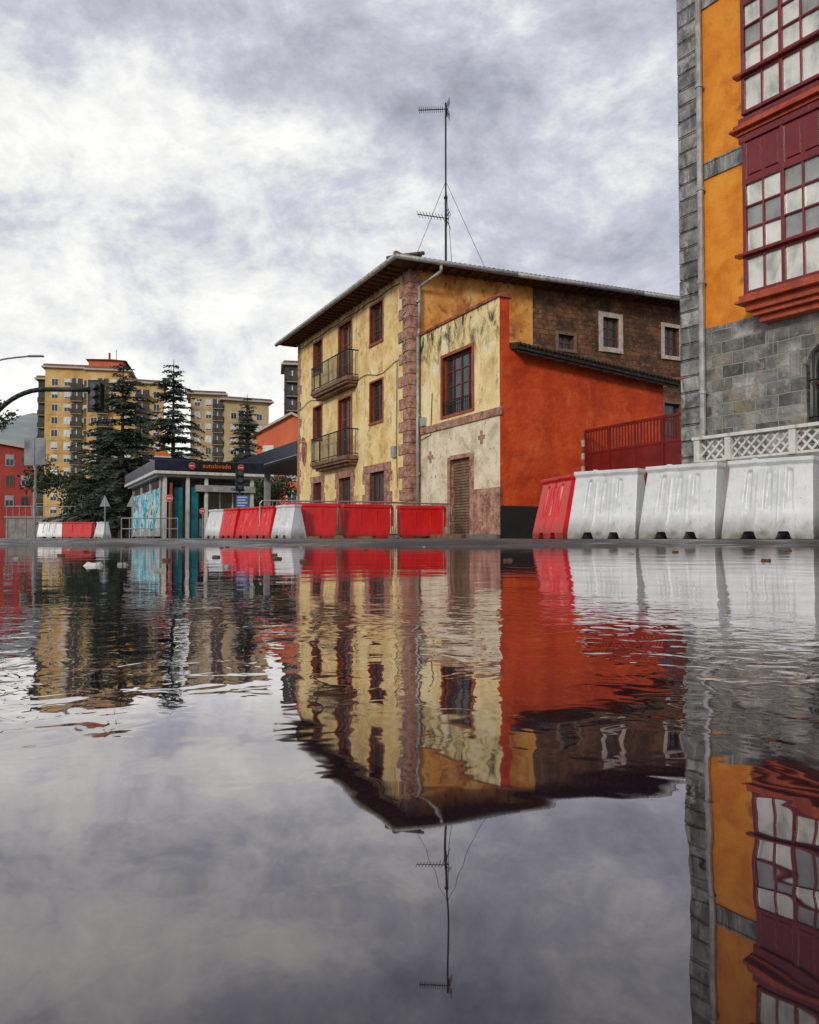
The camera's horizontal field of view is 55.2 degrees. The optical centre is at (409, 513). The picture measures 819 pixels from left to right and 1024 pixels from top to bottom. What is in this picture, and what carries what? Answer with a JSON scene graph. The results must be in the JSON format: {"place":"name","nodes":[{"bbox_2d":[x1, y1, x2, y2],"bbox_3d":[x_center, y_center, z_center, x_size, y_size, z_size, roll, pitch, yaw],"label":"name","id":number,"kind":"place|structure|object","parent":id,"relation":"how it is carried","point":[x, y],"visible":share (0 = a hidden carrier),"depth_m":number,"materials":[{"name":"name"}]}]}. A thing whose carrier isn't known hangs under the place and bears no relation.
{"place":"outdoors","nodes":[
{"label":"outdoors","id":0,"kind":"place"},
{"bbox_2d":[0,413,189,515],"bbox_3d":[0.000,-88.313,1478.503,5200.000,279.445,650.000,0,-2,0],"label":"hills","id":1,"kind":"structure","parent":0,"point":[20,429],"depth_m":1550.40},
{"bbox_2d":[281,360,297,414],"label":"apartment tower","id":2,"kind":"structure","parent":0,"point":[289,369],"depth_m":150.89,"materials":[{"name":"concrete"}]},
{"bbox_2d":[0,0,680,452],"label":"sky","id":3,"kind":"structure","parent":0,"point":[187,184],"materials":[{"name":"grey"}]},
{"bbox_2d":[306,534,496,537],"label":"pavement","id":4,"kind":"structure","parent":0,"point":[458,536],"depth_m":22.30,"materials":[{"name":"concrete"}]},
{"bbox_2d":[0,538,818,546],"bbox_3d":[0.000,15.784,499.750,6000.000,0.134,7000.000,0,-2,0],"label":"road","id":5,"kind":"structure","parent":0,"point":[469,542],"depth_m":7.00,"materials":[{"name":"asphalt"}]},
{"bbox_2d":[0,399,20,431],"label":"broadleaf tree","id":6,"kind":"object","parent":5,"relation":"on","point":[10,414],"visible":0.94,"depth_m":30.17,"materials":[{"name":"green plant"}]},
{"bbox_2d":[0,442,32,537],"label":"red brick block","id":7,"kind":"structure","parent":5,"relation":"on","point":[12,467],"depth_m":110.97,"materials":[{"name":"brick"}]},
{"bbox_2d":[5,495,13,506],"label":"window","id":8,"kind":"structure","parent":7,"relation":"in","point":[9,500],"depth_m":110.66,"materials":[{"name":"white glass"}]},
{"bbox_2d":[5,475,13,486],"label":"window","id":9,"kind":"structure","parent":7,"relation":"in","point":[9,479],"depth_m":110.73,"materials":[{"name":"grey glass"}]},
{"bbox_2d":[5,454,14,465],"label":"window","id":10,"kind":"structure","parent":7,"relation":"in","point":[9,459],"depth_m":110.83,"materials":[{"name":"grey glass"}]},
{"bbox_2d":[20,496,29,505],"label":"window","id":11,"kind":"structure","parent":7,"relation":"in","point":[24,501],"depth_m":111.61,"materials":[{"name":"grey glass"}]},
{"bbox_2d":[21,475,29,486],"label":"window","id":12,"kind":"structure","parent":7,"relation":"in","point":[22,476],"depth_m":111.61,"materials":[{"name":"white glass"}]},
{"bbox_2d":[21,455,29,466],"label":"window","id":13,"kind":"structure","parent":7,"relation":"in","point":[22,456],"depth_m":111.64,"materials":[{"name":"grey glass"}]},
{"bbox_2d":[0,355,43,360],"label":"street lamp","id":14,"kind":"object","parent":5,"relation":"on","point":[22,357],"visible":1,"depth_m":40.23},
{"bbox_2d":[24,437,45,537],"bbox_3d":[-14.360,-0.995,30.043,0.820,3.900,0.097,0,-2,0],"label":"road sign","id":15,"kind":"object","parent":5,"relation":"on","point":[35,451],"visible":0.89,"depth_m":30.04,"materials":[{"name":"metal"}]},
{"bbox_2d":[34,375,44,515],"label":"apartment tower","id":16,"kind":"structure","parent":5,"relation":"on","point":[40,379],"depth_m":173.35,"materials":[{"name":"concrete"}]},
{"bbox_2d":[36,522,62,537],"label":"plastic barrier","id":17,"kind":"object","parent":5,"relation":"on","point":[49,529],"visible":0.93,"depth_m":43.71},
{"bbox_2d":[0,380,104,411],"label":"traffic light","id":18,"kind":"object","parent":5,"relation":"on","point":[95,389],"visible":1,"depth_m":28.08,"materials":[{"name":"black metal"}]},
{"bbox_2d":[17,454,92,513],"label":"broadleaf tree","id":19,"kind":"object","parent":5,"relation":"on","point":[51,477],"visible":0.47,"depth_m":72.53,"materials":[{"name":"green plant"}]},
{"bbox_2d":[41,363,88,515],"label":"apartment tower","id":20,"kind":"structure","parent":5,"relation":"on","point":[65,420],"depth_m":171.30,"materials":[{"name":"paint"}]},
{"bbox_2d":[50,493,56,500],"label":"window","id":21,"kind":"structure","parent":20,"relation":"in","point":[51,494],"depth_m":170.52,"materials":[{"name":"white paint"}]},
{"bbox_2d":[50,442,57,449],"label":"window","id":22,"kind":"structure","parent":20,"relation":"in","point":[53,445],"depth_m":170.86,"materials":[{"name":"white paint"}]},
{"bbox_2d":[51,429,57,436],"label":"window","id":23,"kind":"structure","parent":20,"relation":"in","point":[54,432],"depth_m":170.98,"materials":[{"name":"glass"}]},
{"bbox_2d":[51,416,57,423],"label":"window","id":24,"kind":"structure","parent":20,"relation":"in","point":[54,420],"depth_m":171.07,"materials":[{"name":"white paint"}]},
{"bbox_2d":[51,404,57,410],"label":"window","id":25,"kind":"structure","parent":20,"relation":"in","point":[54,407],"depth_m":171.15,"materials":[{"name":"white paint"}]},
{"bbox_2d":[51,392,57,398],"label":"window","id":26,"kind":"structure","parent":20,"relation":"in","point":[54,395],"depth_m":171.19,"materials":[{"name":"white paint"}]},
{"bbox_2d":[51,378,58,385],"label":"window","id":27,"kind":"structure","parent":20,"relation":"in","point":[54,381],"depth_m":171.32,"materials":[{"name":"white paint"}]},
{"bbox_2d":[63,468,69,475],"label":"window","id":28,"kind":"structure","parent":20,"relation":"in","point":[67,470],"depth_m":171.23,"materials":[{"name":"white paint"}]},
{"bbox_2d":[63,455,69,462],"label":"window","id":29,"kind":"structure","parent":20,"relation":"in","point":[66,458],"depth_m":171.32,"materials":[{"name":"white paint"}]},
{"bbox_2d":[63,442,69,449],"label":"window","id":30,"kind":"structure","parent":20,"relation":"in","point":[65,444],"depth_m":171.40,"materials":[{"name":"white paint"}]},
{"bbox_2d":[63,430,70,436],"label":"window","id":31,"kind":"structure","parent":20,"relation":"in","point":[66,433],"depth_m":171.53,"materials":[{"name":"white paint"}]},
{"bbox_2d":[64,417,70,424],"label":"window","id":32,"kind":"structure","parent":20,"relation":"in","point":[67,420],"depth_m":171.61,"materials":[{"name":"white paint"}]},
{"bbox_2d":[64,404,70,411],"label":"window","id":33,"kind":"structure","parent":20,"relation":"in","point":[67,407],"depth_m":171.69,"materials":[{"name":"white paint"}]},
{"bbox_2d":[64,392,70,398],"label":"window","id":34,"kind":"structure","parent":20,"relation":"in","point":[67,395],"depth_m":171.74,"materials":[{"name":"white paint"}]},
{"bbox_2d":[64,379,70,385],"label":"window","id":35,"kind":"structure","parent":20,"relation":"in","point":[67,382],"depth_m":171.82,"materials":[{"name":"white paint"}]},
{"bbox_2d":[62,522,94,537],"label":"plastic barrier","id":36,"kind":"object","parent":5,"relation":"on","point":[77,529],"visible":0.87,"depth_m":43.56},
{"bbox_2d":[36,427,131,532],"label":"conifer tree","id":37,"kind":"object","parent":5,"relation":"on","point":[85,481],"visible":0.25,"depth_m":65.23,"materials":[{"name":"green plant"}]},
{"bbox_2d":[64,476,130,513],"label":"broadleaf tree","id":38,"kind":"object","parent":5,"relation":"on","point":[80,477],"visible":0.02,"depth_m":69.88,"materials":[{"name":"green plant"}]},
{"bbox_2d":[94,522,110,537],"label":"plastic barrier","id":39,"kind":"object","parent":5,"relation":"on","point":[99,531],"visible":0.84,"depth_m":42.94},
{"bbox_2d":[4,506,203,537],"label":"parapet wall","id":40,"kind":"structure","parent":5,"relation":"on","point":[19,526],"depth_m":66.24,"materials":[{"name":"concrete"}]},
{"bbox_2d":[100,496,109,537],"bbox_3d":[-14.850,0.155,38.199,0.520,2.114,0.090,0,-2,0],"label":"traffic sign","id":41,"kind":"object","parent":5,"relation":"on","point":[104,503],"visible":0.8,"depth_m":38.19,"materials":[{"name":"metal"}]},
{"bbox_2d":[83,350,136,477],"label":"apartment tower","id":42,"kind":"structure","parent":5,"relation":"on","point":[98,369],"depth_m":172.15,"materials":[{"name":"brick"}]},
{"bbox_2d":[62,362,161,537],"bbox_3d":[-22.145,-4.626,60.558,9.151,14.524,10.040,0,-2,-13],"label":"conifer tree","id":43,"kind":"object","parent":5,"relation":"on","point":[114,437],"visible":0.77,"depth_m":60.64,"materials":[{"name":"green plant"}]},
{"bbox_2d":[127,496,136,537],"bbox_3d":[-13.600,0.161,38.399,0.520,2.114,0.090,0,-2,0],"label":"traffic sign","id":44,"kind":"object","parent":5,"relation":"on","point":[132,503],"visible":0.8,"depth_m":38.39,"materials":[{"name":"metal"}]},
{"bbox_2d":[117,378,164,463],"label":"apartment tower","id":45,"kind":"structure","parent":5,"relation":"on","point":[147,392],"depth_m":170.54,"materials":[{"name":"paint"}]},
{"bbox_2d":[153,404,159,411],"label":"window","id":46,"kind":"structure","parent":45,"relation":"in","point":[156,407],"depth_m":171.27,"materials":[{"name":"white paint"}]},
{"bbox_2d":[121,518,177,537],"bbox_3d":[-12.305,0.691,37.110,2.644,0.975,0.050,0,-2,-5],"label":"pedestrian railing","id":47,"kind":"object","parent":5,"relation":"on","point":[145,528],"visible":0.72,"depth_m":37.09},
{"bbox_2d":[113,362,208,537],"bbox_3d":[-18.153,-4.766,60.751,9.238,14.433,10.764,0,-2,0],"label":"conifer tree","id":48,"kind":"object","parent":5,"relation":"on","point":[170,427],"visible":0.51,"depth_m":60.41,"materials":[{"name":"green plant"}]},
{"bbox_2d":[166,495,172,519],"bbox_3d":[-11.400,0.146,37.201,0.340,2.070,0.086,0,-2,0],"label":"traffic sign","id":49,"kind":"object","parent":5,"relation":"on","point":[169,498],"visible":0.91,"depth_m":37.20,"materials":[{"name":"metal"}]},
{"bbox_2d":[124,451,263,537],"bbox_3d":[-12.540,-0.739,43.609,5.820,4.240,11.606,1,-2,-27],"label":"car wash kiosk","id":50,"kind":"object","parent":5,"relation":"on","point":[192,487],"visible":0.91,"depth_m":39.17,"materials":[{"name":"white paint"}]},
{"bbox_2d":[200,508,205,537],"bbox_3d":[-9.500,0.448,35.991,0.280,1.390,0.086,0,-2,0],"label":"traffic sign","id":51,"kind":"object","parent":5,"relation":"on","point":[202,511],"visible":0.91,"depth_m":35.97,"materials":[{"name":"metal"}]},
{"bbox_2d":[187,390,227,461],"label":"apartment block","id":52,"kind":"structure","parent":5,"relation":"on","point":[208,409],"depth_m":181.44,"materials":[{"name":"paint"}]},
{"bbox_2d":[194,411,200,417],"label":"window","id":53,"kind":"structure","parent":52,"relation":"in","point":[197,413],"depth_m":181.08,"materials":[{"name":"white paint"}]},
{"bbox_2d":[194,399,200,405],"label":"window","id":54,"kind":"structure","parent":52,"relation":"in","point":[196,403],"depth_m":181.15,"materials":[{"name":"white paint"}]},
{"bbox_2d":[205,448,210,454],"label":"window","id":55,"kind":"structure","parent":52,"relation":"in","point":[207,451],"depth_m":181.43,"materials":[{"name":"white paint"}]},
{"bbox_2d":[205,436,211,442],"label":"window","id":56,"kind":"structure","parent":52,"relation":"in","point":[208,439],"depth_m":181.52,"materials":[{"name":"white paint"}]},
{"bbox_2d":[205,424,211,430],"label":"window","id":57,"kind":"structure","parent":52,"relation":"in","point":[208,427],"depth_m":181.57,"materials":[{"name":"white paint"}]},
{"bbox_2d":[205,411,211,418],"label":"window","id":58,"kind":"structure","parent":52,"relation":"in","point":[208,415],"depth_m":181.65,"materials":[{"name":"white paint"}]},
{"bbox_2d":[205,399,211,406],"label":"window","id":59,"kind":"structure","parent":52,"relation":"in","point":[208,403],"depth_m":181.74,"materials":[{"name":"white paint"}]},
{"bbox_2d":[204,509,224,537],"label":"plastic barrier","id":60,"kind":"object","parent":5,"relation":"on","point":[214,523],"visible":0.66,"depth_m":24.25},
{"bbox_2d":[219,508,240,537],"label":"plastic barrier","id":61,"kind":"object","parent":5,"relation":"on","point":[229,523],"visible":0.71,"depth_m":23.35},
{"bbox_2d":[235,469,243,494],"bbox_3d":[-7.565,-0.441,34.935,0.340,3.100,0.485,1,-2,-20],"label":"traffic light","id":62,"kind":"object","parent":5,"relation":"on","point":[239,480],"visible":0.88,"depth_m":34.91,"materials":[{"name":"black metal"}]},
{"bbox_2d":[236,495,248,507],"bbox_3d":[-7.200,0.149,33.799,0.540,1.850,0.086,0,-2,0],"label":"information board","id":63,"kind":"object","parent":5,"relation":"on","point":[242,501],"visible":0.77,"depth_m":33.78,"materials":[{"name":"metal"}]},
{"bbox_2d":[235,507,257,537],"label":"plastic barrier","id":64,"kind":"object","parent":5,"relation":"on","point":[246,522],"visible":0.66,"depth_m":22.68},
{"bbox_2d":[219,396,273,461],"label":"apartment block","id":65,"kind":"structure","parent":5,"relation":"on","point":[231,407],"depth_m":182.83,"materials":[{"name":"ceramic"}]},
{"bbox_2d":[231,412,236,418],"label":"window","id":66,"kind":"structure","parent":65,"relation":"in","point":[233,414],"depth_m":182.66,"materials":[{"name":"glass"}]},
{"bbox_2d":[226,397,284,506],"bbox_3d":[-13.096,-3.729,62.383,6.564,11.403,6.064,0,-2,0],"label":"conifer tree","id":67,"kind":"object","parent":5,"relation":"on","point":[247,431],"visible":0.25,"depth_m":61.95,"materials":[{"name":"green plant"}]},
{"bbox_2d":[252,506,276,537],"bbox_3d":[-3.951,0.242,21.956,0.500,0.920,0.999,1,-2,-37],"label":"plastic barrier","id":68,"kind":"object","parent":5,"relation":"on","point":[263,529],"visible":0.68,"depth_m":21.75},
{"bbox_2d":[237,441,297,505],"bbox_3d":[-4.892,-1.051,49.751,9.040,5.250,12.740,1,-2,-27],"label":"station canopy","id":69,"kind":"object","parent":5,"relation":"on","point":[281,460],"visible":0.12,"depth_m":47.79,"materials":[{"name":"metal"}]},
{"bbox_2d":[244,475,296,506],"bbox_3d":[-10.835,-0.874,58.264,5.376,5.442,5.125,1,-2,-36],"label":"broadleaf tree","id":70,"kind":"object","parent":5,"relation":"on","point":[276,491],"visible":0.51,"depth_m":57.66,"materials":[{"name":"green plant"}]},
{"bbox_2d":[251,412,297,504],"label":"red brick block","id":71,"kind":"structure","parent":5,"relation":"on","point":[281,431],"depth_m":99.87,"materials":[{"name":"paint"}]},
{"bbox_2d":[263,445,273,451],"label":"window","id":72,"kind":"structure","parent":71,"relation":"in","point":[265,448],"depth_m":100.00,"materials":[{"name":"white paint"}]},
{"bbox_2d":[286,491,297,502],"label":"window","id":73,"kind":"structure","parent":71,"relation":"in","point":[292,496],"depth_m":99.37,"materials":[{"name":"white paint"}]},
{"bbox_2d":[271,505,305,538],"bbox_3d":[-3.271,0.218,21.186,0.500,0.920,0.999,2,-2,-41],"label":"plastic barrier","id":74,"kind":"object","parent":5,"relation":"on","point":[288,522],"visible":1,"depth_m":20.91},
{"bbox_2d":[259,500,338,533],"bbox_3d":[-3.124,0.170,22.234,2.240,1.078,0.500,0,-2,-12],"label":"pedestrian fence","id":75,"kind":"object","parent":5,"relation":"on","point":[293,501],"visible":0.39,"depth_m":22.17,"materials":[{"name":"metal"}]},
{"bbox_2d":[285,503,340,537],"bbox_3d":[-2.653,0.205,21.580,1.510,0.970,0.360,1,-2,-16],"label":"plastic barrier","id":76,"kind":"object","parent":5,"relation":"on","point":[319,519],"visible":0.69,"depth_m":21.48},
{"bbox_2d":[341,504,392,537],"bbox_3d":[-1.201,0.232,22.424,1.510,0.970,0.360,1,-2,-20],"label":"plastic barrier","id":77,"kind":"object","parent":5,"relation":"on","point":[373,520],"visible":0.86,"depth_m":22.26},
{"bbox_2d":[336,501,408,537],"bbox_3d":[-1.066,0.187,22.782,2.240,1.078,0.500,1,-2,-20],"label":"pedestrian fence","id":78,"kind":"object","parent":5,"relation":"on","point":[374,502],"visible":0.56,"depth_m":22.89,"materials":[{"name":"metal"}]},
{"bbox_2d":[0,545,818,1023],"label":"puddle water","id":79,"kind":"structure","parent":5,"relation":"on","point":[436,785],"depth_m":0.20,"materials":[{"name":"liquid"}]},
{"bbox_2d":[83,562,103,565],"bbox_3d":[-0.702,0.113,1.748,0.047,0.010,0.036,2,-2,-43],"label":"floating scrap","id":80,"kind":"object","parent":79,"relation":"on","point":[93,564],"visible":0.84,"depth_m":1.74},
{"bbox_2d":[384,502,451,537],"bbox_3d":[0.270,0.213,23.617,2.240,1.078,0.500,1,-2,-22],"label":"pedestrian fence","id":81,"kind":"object","parent":5,"relation":"on","point":[409,503],"visible":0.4,"depth_m":23.75,"materials":[{"name":"metal"}]},
{"bbox_2d":[396,505,445,537],"bbox_3d":[0.366,0.259,23.313,1.510,0.970,0.360,1,-2,-19],"label":"plastic barrier","id":82,"kind":"object","parent":5,"relation":"on","point":[420,520],"visible":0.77,"depth_m":23.14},
{"bbox_2d":[275,251,683,533],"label":"old house","id":83,"kind":"structure","parent":5,"relation":"on","point":[357,343],"depth_m":30.47,"materials":[{"name":"yellow paint"}]},
{"bbox_2d":[316,407,320,438],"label":"window","id":84,"kind":"structure","parent":83,"relation":"in","point":[318,411],"depth_m":35.86,"materials":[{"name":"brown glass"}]},
{"bbox_2d":[316,483,320,502],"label":"window","id":85,"kind":"structure","parent":83,"relation":"in","point":[318,486],"depth_m":35.72,"materials":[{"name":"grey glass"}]},
{"bbox_2d":[317,342,321,371],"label":"window","id":86,"kind":"structure","parent":83,"relation":"in","point":[319,346],"depth_m":35.87,"materials":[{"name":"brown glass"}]},
{"bbox_2d":[342,323,350,375],"bbox_3d":[-2.514,-6.652,32.621,0.080,2.470,1.360,1,-2,-27],"label":"balcony door","id":87,"kind":"structure","parent":83,"relation":"in","point":[346,331],"depth_m":32.84,"materials":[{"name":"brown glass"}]},
{"bbox_2d":[342,398,350,454],"bbox_3d":[-2.514,-3.518,32.522,0.080,2.500,1.360,1,-2,-27],"label":"balcony door","id":88,"kind":"structure","parent":83,"relation":"in","point":[346,404],"depth_m":32.73,"materials":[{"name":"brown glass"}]},
{"bbox_2d":[343,478,350,503],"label":"window","id":89,"kind":"structure","parent":83,"relation":"in","point":[346,482],"depth_m":32.56,"materials":[{"name":"grey glass"}]},
{"bbox_2d":[374,303,381,341],"bbox_3d":[-1.093,-7.220,29.803,0.080,1.470,1.140,1,-2,-27],"label":"window","id":90,"kind":"structure","parent":83,"relation":"in","point":[378,309],"depth_m":30.03,"materials":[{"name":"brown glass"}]},
{"bbox_2d":[374,381,381,421],"bbox_3d":[-1.093,-4.232,29.709,0.080,1.530,1.140,1,-2,-27],"label":"window","id":91,"kind":"structure","parent":83,"relation":"in","point":[377,386],"depth_m":29.93,"materials":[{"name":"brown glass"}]},
{"bbox_2d":[374,472,383,504],"bbox_3d":[-1.069,-0.370,29.539,0.080,2.380,1.350,1,-2,-27],"label":"window","id":92,"kind":"structure","parent":83,"relation":"in","point":[378,477],"depth_m":29.65,"materials":[{"name":"grey glass"}]},
{"bbox_2d":[417,97,483,264],"bbox_3d":[1.210,-12.428,30.081,2.946,7.365,2.484,1,-2,-32],"label":"television antenna","id":93,"kind":"object","parent":83,"relation":"on","point":[446,109],"visible":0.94,"depth_m":30.41,"materials":[{"name":"black metal"}]},
{"bbox_2d":[555,330,576,353],"bbox_3d":[6.017,-6.613,30.339,0.990,0.790,0.280,1,-2,-27],"label":"window","id":94,"kind":"structure","parent":83,"relation":"in","point":[563,343],"depth_m":30.39,"materials":[{"name":"brown glass"}]},
{"bbox_2d":[598,311,622,353],"bbox_3d":[8.006,-7.207,31.354,1.220,1.600,0.280,1,-2,-27],"label":"window","id":95,"kind":"structure","parent":83,"relation":"in","point":[608,340],"depth_m":31.42,"materials":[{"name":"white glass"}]},
{"bbox_2d":[661,322,681,361],"bbox_3d":[10.934,-7.161,32.821,1.170,1.520,0.280,1,-2,-27],"label":"window","id":96,"kind":"structure","parent":83,"relation":"in","point":[669,344],"depth_m":32.87,"materials":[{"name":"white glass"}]},
{"bbox_2d":[663,400,682,439],"bbox_3d":[10.911,-3.563,32.697,1.140,2.240,0.280,1,-2,-27],"label":"window","id":97,"kind":"structure","parent":83,"relation":"in","point":[668,408],"depth_m":32.82,"materials":[{"name":"brown glass"}]},
{"bbox_2d":[419,292,681,537],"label":"annex building","id":98,"kind":"structure","parent":5,"relation":"on","point":[505,423],"depth_m":23.91,"materials":[{"name":"paint"}]},
{"bbox_2d":[440,342,473,419],"bbox_3d":[1.597,-4.179,25.035,0.254,2.110,2.100,1,-2,-27],"label":"window","id":99,"kind":"structure","parent":98,"relation":"in","point":[459,367],"depth_m":25.22,"materials":[{"name":"brown glass"}]},
{"bbox_2d":[532,474,575,538],"bbox_3d":[2.240,-0.088,11.467,0.500,0.920,1.199,0,-2,-11],"label":"plastic barrier","id":100,"kind":"object","parent":5,"relation":"on","point":[553,512],"visible":0.77,"depth_m":11.28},
{"bbox_2d":[567,468,645,538],"bbox_3d":[2.629,-0.124,10.310,0.979,0.920,0.500,-2,-2,43],"label":"plastic barrier","id":101,"kind":"object","parent":5,"relation":"on","point":[607,504],"visible":0.98,"depth_m":10.14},
{"bbox_2d":[638,462,726,538],"bbox_3d":[3.348,-0.149,9.526,0.500,0.920,0.979,2,-2,-43],"label":"plastic barrier","id":102,"kind":"object","parent":5,"relation":"on","point":[684,501],"visible":0.97,"depth_m":9.35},
{"bbox_2d":[722,455,818,538],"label":"plastic barrier","id":103,"kind":"object","parent":5,"relation":"on","point":[772,498],"visible":0.99,"depth_m":8.64,"materials":[{"name":"plastic"}]},
{"bbox_2d":[581,412,683,485],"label":"metal gate","id":104,"kind":"structure","parent":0,"point":[662,452],"depth_m":21.91,"materials":[{"name":"metal"}]},
{"bbox_2d":[676,0,818,463],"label":"orange apartment house","id":105,"kind":"structure","parent":0,"point":[748,116],"depth_m":13.18,"materials":[{"name":"grey stone"}]},
{"bbox_2d":[732,0,818,116],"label":"bay window","id":106,"kind":"structure","parent":105,"relation":"in","point":[779,39],"depth_m":12.69,"materials":[{"name":"red paint"}]},
{"bbox_2d":[735,109,818,294],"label":"bay window","id":107,"kind":"structure","parent":105,"relation":"in","point":[780,166],"depth_m":12.52,"materials":[{"name":"red paint"}]},
{"bbox_2d":[808,351,818,427],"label":"window","id":108,"kind":"structure","parent":105,"relation":"in","point":[816,382],"depth_m":12.57,"materials":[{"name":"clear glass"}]},
{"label":"pavement","id":109,"kind":"structure","parent":0,"visible":0},
{"bbox_2d":[692,421,818,487],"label":"lattice fence","id":110,"kind":"object","parent":109,"relation":"on","point":[792,434],"visible":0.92,"depth_m":12.34,"materials":[{"name":"concrete"}]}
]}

